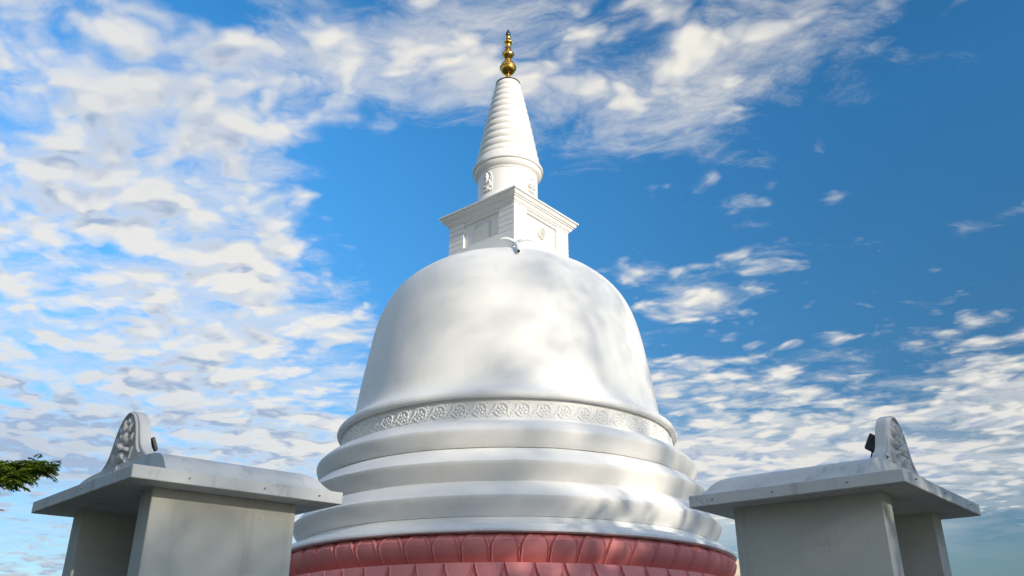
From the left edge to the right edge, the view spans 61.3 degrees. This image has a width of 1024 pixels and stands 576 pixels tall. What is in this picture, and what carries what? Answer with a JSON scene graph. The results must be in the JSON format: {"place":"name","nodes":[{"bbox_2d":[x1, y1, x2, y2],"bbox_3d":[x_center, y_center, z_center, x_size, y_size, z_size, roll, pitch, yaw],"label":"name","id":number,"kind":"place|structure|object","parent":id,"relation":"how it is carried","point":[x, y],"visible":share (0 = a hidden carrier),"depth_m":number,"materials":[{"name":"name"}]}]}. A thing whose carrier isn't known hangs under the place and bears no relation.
{"place":"outdoors","nodes":[
{"label":"outdoors","id":0,"kind":"place"},
{"bbox_2d":[0,454,61,510],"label":"flame tree","id":1,"kind":"object","parent":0,"point":[16,474],"visible":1,"depth_m":16.75,"materials":[{"name":"green plant"}]},
{"bbox_2d":[31,411,342,575],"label":"gate shrine","id":2,"kind":"object","parent":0,"point":[137,505],"visible":1,"depth_m":6.89,"materials":[{"name":"paint"}]},
{"bbox_2d":[151,437,157,451],"bbox_3d":[-3.031,1.359,7.228,0.090,0.211,0.134,22,-33,-40],"label":"floodlight","id":3,"kind":"object","parent":2,"relation":"on","point":[154,444],"visible":0.33,"depth_m":7.21,"materials":[{"name":"black metal"}]},
{"bbox_2d":[0,0,1023,575],"label":"sky","id":4,"kind":"structure","parent":0,"point":[807,216],"materials":[{"name":"blue"}]},
{"bbox_2d":[289,30,736,575],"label":"stupa","id":5,"kind":"object","parent":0,"point":[506,419],"visible":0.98,"depth_m":13.55,"materials":[{"name":"white paint"}]},
{"bbox_2d":[689,416,980,575],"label":"gate shrine","id":6,"kind":"object","parent":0,"point":[885,509],"visible":1,"depth_m":7.01,"materials":[{"name":"paint"}]},
{"bbox_2d":[865,433,874,457],"bbox_3d":[3.110,1.381,7.409,0.130,0.247,0.150,-18,-30,34],"label":"floodlight","id":7,"kind":"object","parent":6,"relation":"attached to","point":[870,444],"visible":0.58,"depth_m":7.39,"materials":[{"name":"black metal"}]},
{"label":"ground","id":8,"kind":"structure","parent":0,"visible":0},
{"bbox_2d":[735,559,739,575],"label":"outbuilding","id":9,"kind":"structure","parent":8,"relation":"on","point":[738,569],"depth_m":31.73,"materials":[{"name":"beige paint"}]}
]}

